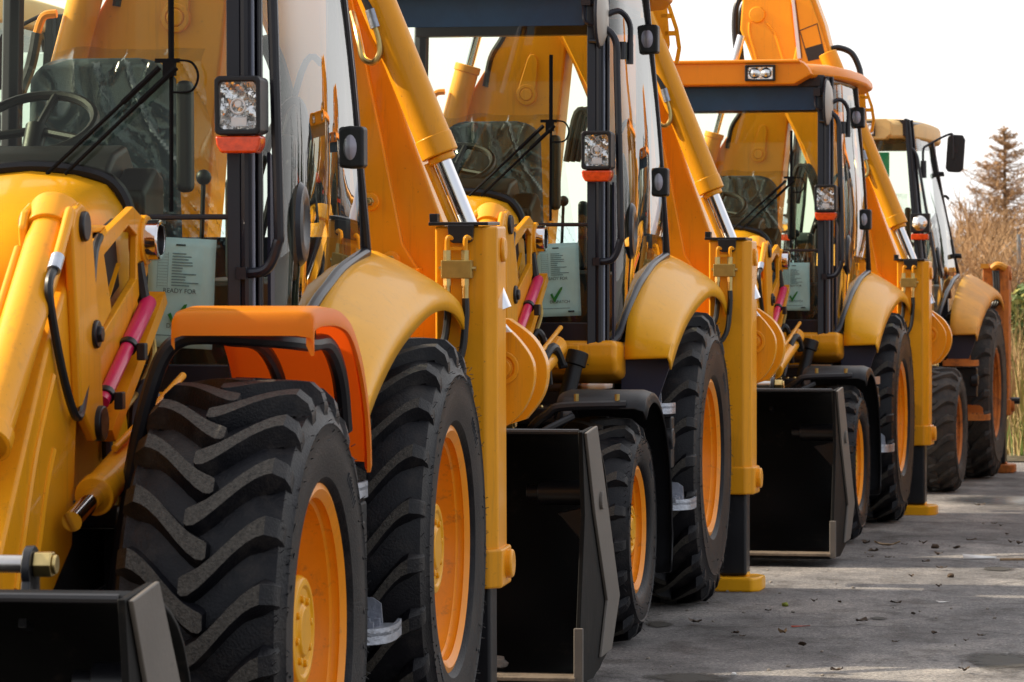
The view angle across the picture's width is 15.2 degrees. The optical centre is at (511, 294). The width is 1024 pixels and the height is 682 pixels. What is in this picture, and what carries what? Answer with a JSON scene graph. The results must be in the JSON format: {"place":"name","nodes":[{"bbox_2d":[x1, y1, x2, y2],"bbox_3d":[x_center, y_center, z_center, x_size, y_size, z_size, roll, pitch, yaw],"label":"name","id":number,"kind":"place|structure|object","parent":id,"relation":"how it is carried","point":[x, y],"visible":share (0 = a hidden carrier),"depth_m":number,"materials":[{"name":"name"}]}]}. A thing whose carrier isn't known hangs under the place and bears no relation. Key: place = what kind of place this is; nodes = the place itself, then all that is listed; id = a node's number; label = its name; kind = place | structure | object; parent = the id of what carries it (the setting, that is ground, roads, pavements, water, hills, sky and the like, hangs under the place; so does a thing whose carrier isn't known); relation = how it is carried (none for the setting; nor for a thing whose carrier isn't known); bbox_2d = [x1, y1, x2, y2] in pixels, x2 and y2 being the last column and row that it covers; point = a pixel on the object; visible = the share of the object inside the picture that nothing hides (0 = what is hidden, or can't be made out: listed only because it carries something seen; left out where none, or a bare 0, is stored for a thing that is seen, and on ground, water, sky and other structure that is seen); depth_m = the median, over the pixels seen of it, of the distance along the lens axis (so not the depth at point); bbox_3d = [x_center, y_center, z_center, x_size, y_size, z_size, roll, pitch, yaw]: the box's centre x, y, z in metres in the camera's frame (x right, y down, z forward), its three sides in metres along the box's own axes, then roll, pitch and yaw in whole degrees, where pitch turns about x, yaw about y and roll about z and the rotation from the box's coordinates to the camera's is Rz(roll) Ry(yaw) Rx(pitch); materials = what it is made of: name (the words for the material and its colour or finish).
{"place":"outdoors","nodes":[
{"label":"outdoors","id":0,"kind":"place"},
{"bbox_2d":[0,0,1023,248],"label":"sky","id":1,"kind":"structure","parent":0,"point":[956,67],"materials":[{"name":"white"}]},
{"bbox_2d":[584,461,1023,681],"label":"ground","id":2,"kind":"structure","parent":0,"point":[969,593],"depth_m":18.42,"materials":[{"name":"concrete"}]},
{"bbox_2d":[0,0,63,145],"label":"backhoe loader","id":3,"kind":"object","parent":2,"relation":"on","point":[34,10],"visible":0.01,"depth_m":17.94,"materials":[{"name":"yellow metal"}]},
{"bbox_2d":[0,0,549,681],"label":"backhoe loader","id":4,"kind":"object","parent":2,"relation":"on","point":[296,472],"visible":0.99,"depth_m":11.60,"materials":[{"name":"metal"}]},
{"bbox_2d":[148,237,216,349],"bbox_3d":[-1.008,-0.006,11.693,0.210,0.335,0.015,3,2,8],"label":"inspection sheet","id":5,"kind":"object","parent":4,"relation":"attached to","point":[181,274],"visible":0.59,"depth_m":11.69,"materials":[{"name":"paper"}]},
{"bbox_2d":[267,15,363,305],"bbox_3d":[-0.596,-0.524,12.301,0.115,1.678,1.293,0,0,14],"label":"side window","id":6,"kind":"structure","parent":4,"relation":"in","point":[280,278],"depth_m":12.45,"materials":[{"name":"clear glass"}]},
{"bbox_2d":[297,0,785,681],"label":"backhoe loader","id":7,"kind":"object","parent":2,"relation":"on","point":[633,476],"visible":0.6,"depth_m":18.14,"materials":[{"name":"metal"}]},
{"bbox_2d":[497,655,508,668],"bbox_3d":[-0.060,1.433,14.980,0.092,0.055,0.098,0,0,-29],"label":"stone","id":8,"kind":"object","parent":7,"relation":"in","point":[502,662],"visible":0.47,"depth_m":14.95,"materials":[{"name":"grey stone"}]},
{"bbox_2d":[537,242,580,316],"bbox_3d":[0.213,-0.070,17.930,0.210,0.341,0.016,-2,0,11],"label":"inspection sheet","id":9,"kind":"object","parent":7,"relation":"attached to","point":[558,263],"visible":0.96,"depth_m":17.93,"materials":[{"name":"paper"}]},
{"bbox_2d":[612,0,665,338],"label":"side window","id":10,"kind":"structure","parent":7,"relation":"in","point":[652,244],"depth_m":18.57,"materials":[{"name":"clear glass"}]},
{"bbox_2d":[648,621,671,626],"bbox_3d":[0.679,1.529,17.832,0.161,0.001,0.514,0,0,0],"label":"stain","id":11,"kind":"object","parent":2,"relation":"on","point":[658,623],"visible":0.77,"depth_m":17.81,"materials":[{"name":"grey concrete"}]},
{"bbox_2d":[644,673,727,681],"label":"stain","id":12,"kind":"object","parent":2,"relation":"on","point":[684,677],"visible":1,"depth_m":15.35,"materials":[{"name":"grey concrete"}]},
{"bbox_2d":[588,0,951,558],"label":"backhoe loader","id":13,"kind":"object","parent":2,"relation":"on","point":[846,437],"visible":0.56,"depth_m":25.00,"materials":[{"name":"gold metal"}]},
{"bbox_2d":[782,263,809,310],"bbox_3d":[1.830,-0.053,24.852,0.195,0.310,0.014,0,0,13],"label":"inspection sheet","id":14,"kind":"object","parent":13,"relation":"attached to","point":[796,277],"visible":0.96,"depth_m":24.85,"materials":[{"name":"paper"}]},
{"bbox_2d":[835,85,867,330],"bbox_3d":[2.281,-0.562,25.451,0.118,1.653,1.266,0,0,18],"label":"side window","id":15,"kind":"structure","parent":13,"relation":"in","point":[856,246],"depth_m":25.38,"materials":[{"name":"clear glass"}]},
{"bbox_2d":[778,628,787,632],"bbox_3d":[1.216,1.506,17.247,0.043,0.029,0.042,0,0,12],"label":"dead leaf","id":16,"kind":"object","parent":2,"relation":"on","point":[782,631],"visible":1,"depth_m":17.23,"materials":[{"name":"brown plant"}]},
{"bbox_2d":[856,617,868,620],"bbox_3d":[1.628,1.510,17.871,0.075,0.020,0.053,0,0,-41],"label":"dead leaf","id":17,"kind":"object","parent":2,"relation":"on","point":[864,619],"visible":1,"depth_m":17.89,"materials":[{"name":"brown plant"}]},
{"bbox_2d":[870,616,885,619],"bbox_3d":[1.737,1.529,18.155,0.106,0.001,0.258,0,0,-10],"label":"stain","id":18,"kind":"object","parent":2,"relation":"on","point":[881,618],"visible":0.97,"depth_m":18.14,"materials":[{"name":"grey concrete"}]},
{"bbox_2d":[874,541,900,545],"bbox_3d":[2.270,1.500,23.225,0.160,0.033,0.070,0,0,-6],"label":"dead leaf","id":19,"kind":"object","parent":2,"relation":"on","point":[887,544],"visible":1,"depth_m":23.22,"materials":[{"name":"brown plant"}]},
{"bbox_2d":[781,119,1019,491],"bbox_3d":[2.841,0.049,31.490,2.230,2.976,4.195,0,0,14],"label":"backhoe loader","id":20,"kind":"object","parent":2,"relation":"on","point":[974,402],"visible":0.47,"depth_m":31.47,"materials":[{"name":"metal"}]},
{"bbox_2d":[781,150,806,262],"bbox_3d":[2.388,-0.567,32.038,0.254,1.660,1.260,0,0,14],"label":"side window","id":21,"kind":"structure","parent":20,"relation":"in","point":[799,206],"depth_m":32.33,"materials":[{"name":"clear glass"}]},
{"bbox_2d":[879,152,888,175],"bbox_3d":[2.985,-1.057,31.186,0.160,0.200,0.004,0,0,13],"label":"window card","id":22,"kind":"object","parent":20,"relation":"attached to","point":[884,156],"depth_m":31.17,"materials":[{"name":"teal paper"}]},
{"bbox_2d":[919,139,957,299],"bbox_3d":[3.494,-0.567,31.772,0.254,1.660,1.260,0,0,14],"label":"side window","id":23,"kind":"structure","parent":20,"relation":"in","point":[947,263],"depth_m":31.71,"materials":[{"name":"clear glass"}]},
{"bbox_2d":[781,234,1023,347],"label":"wire fence","id":24,"kind":"object","parent":2,"relation":"on","point":[1019,242],"visible":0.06,"depth_m":48.49,"materials":[{"name":"grey"}]},
{"bbox_2d":[931,544,938,548],"bbox_3d":[2.559,1.521,23.224,0.048,0.034,0.050,0,0,11],"label":"clod","id":25,"kind":"object","parent":2,"relation":"on","point":[935,546],"visible":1,"depth_m":23.21,"materials":[{"name":"brown soil"}]},
{"bbox_2d":[925,189,989,267],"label":"bare tree","id":26,"kind":"object","parent":2,"relation":"on","point":[965,220],"visible":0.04,"depth_m":85.44,"materials":[{"name":"brown plant"}]},
{"bbox_2d":[930,211,995,247],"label":"bare tree","id":27,"kind":"object","parent":2,"relation":"on","point":[957,226],"visible":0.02,"depth_m":92.70,"materials":[{"name":"brown plant"}]},
{"bbox_2d":[929,231,1011,265],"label":"bare bush","id":28,"kind":"object","parent":2,"relation":"on","point":[978,244],"visible":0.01,"depth_m":54.56,"materials":[{"name":"brown plant"}]},
{"bbox_2d":[924,223,1023,303],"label":"bare bush","id":29,"kind":"object","parent":2,"relation":"on","point":[971,254],"visible":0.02,"depth_m":49.02,"materials":[{"name":"brown plant"}]},
{"bbox_2d":[928,224,1023,298],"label":"bare bush","id":30,"kind":"object","parent":2,"relation":"on","point":[1022,249],"visible":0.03,"depth_m":49.75,"materials":[{"name":"brown plant"}]},
{"bbox_2d":[963,554,996,558],"bbox_3d":[2.711,1.516,22.288,0.201,0.029,0.052,0,0,-9],"label":"paper scrap","id":31,"kind":"object","parent":2,"relation":"on","point":[967,556],"visible":1,"depth_m":22.27,"materials":[{"name":"white paper"}]},
{"bbox_2d":[947,496,1023,504],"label":"puddle","id":32,"kind":"object","parent":2,"relation":"on","point":[987,500],"visible":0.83,"depth_m":28.52,"materials":[{"name":"grey liquid"}]},
{"bbox_2d":[947,125,1023,245],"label":"larch tree","id":33,"kind":"object","parent":2,"relation":"on","point":[1009,194],"visible":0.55,"depth_m":91.92,"materials":[{"name":"brown plant"}]},
{"bbox_2d":[948,178,1023,248],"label":"bare tree","id":34,"kind":"object","parent":2,"relation":"on","point":[961,231],"visible":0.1,"depth_m":78.50,"materials":[{"name":"brown plant"}]},
{"bbox_2d":[949,219,1023,360],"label":"bare bush","id":35,"kind":"object","parent":2,"relation":"on","point":[974,269],"visible":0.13,"depth_m":47.05,"materials":[{"name":"brown plant"}]},
{"bbox_2d":[949,172,1023,254],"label":"bare tree","id":36,"kind":"object","parent":2,"relation":"on","point":[980,215],"visible":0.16,"depth_m":71.99,"materials":[{"name":"brown plant"}]},
{"bbox_2d":[954,225,1021,278],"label":"bare bush","id":37,"kind":"object","parent":2,"relation":"on","point":[1005,239],"visible":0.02,"depth_m":52.28,"materials":[{"name":"brown plant"}]},
{"bbox_2d":[953,209,1023,263],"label":"bare tree","id":38,"kind":"object","parent":2,"relation":"on","point":[984,226],"visible":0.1,"depth_m":69.97,"materials":[{"name":"brown plant"}]},
{"bbox_2d":[961,233,1016,267],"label":"bare bush","id":39,"kind":"object","parent":2,"relation":"on","point":[1002,245],"visible":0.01,"depth_m":57.59,"materials":[{"name":"brown plant"}]},
{"bbox_2d":[958,653,1023,668],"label":"stain","id":40,"kind":"object","parent":2,"relation":"on","point":[999,660],"visible":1,"depth_m":16.06,"materials":[{"name":"grey concrete"}]},
{"bbox_2d":[962,194,1021,234],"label":"bare tree","id":41,"kind":"object","parent":2,"relation":"on","point":[1003,221],"visible":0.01,"depth_m":87.65,"materials":[{"name":"brown plant"}]},
{"bbox_2d":[985,566,1012,570],"bbox_3d":[2.717,1.529,21.450,0.253,0.001,0.533,0,0,0],"label":"stain","id":42,"kind":"object","parent":2,"relation":"on","point":[997,568],"visible":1,"depth_m":21.46,"materials":[{"name":"grey concrete"}]},
{"bbox_2d":[982,236,1023,270],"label":"bare bush","id":43,"kind":"object","parent":2,"relation":"on","point":[1010,252],"visible":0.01,"depth_m":59.39,"materials":[{"name":"brown plant"}]},
{"bbox_2d":[1000,558,1023,560],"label":"stick","id":44,"kind":"object","parent":2,"relation":"on","point":[1008,559],"visible":1,"depth_m":22.11,"materials":[{"name":"brown wood"}]},
{"bbox_2d":[1009,184,1023,247],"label":"bare tree","id":45,"kind":"object","parent":2,"relation":"on","point":[1018,216],"visible":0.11,"depth_m":80.69,"materials":[{"name":"brown plant"}]},
{"bbox_2d":[1011,283,1023,371],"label":"leafy bush","id":46,"kind":"object","parent":2,"relation":"on","point":[1018,297],"visible":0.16,"depth_m":43.64,"materials":[{"name":"green plant"}]},
{"bbox_2d":[1007,407,1023,455],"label":"verge grass","id":47,"kind":"structure","parent":0,"point":[1016,437],"depth_m":35.73,"materials":[{"name":"yellow plant"}]},
{"bbox_2d":[1007,442,1023,460],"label":"verge","id":48,"kind":"structure","parent":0,"point":[1014,457],"depth_m":35.56,"materials":[{"name":"beige plant"}]},
{"bbox_2d":[932,280,1023,441],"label":"dry reeds","id":49,"kind":"object","parent":48,"relation":"on","point":[1017,381],"visible":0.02,"depth_m":37.78,"materials":[{"name":"beige plant"}]}
]}

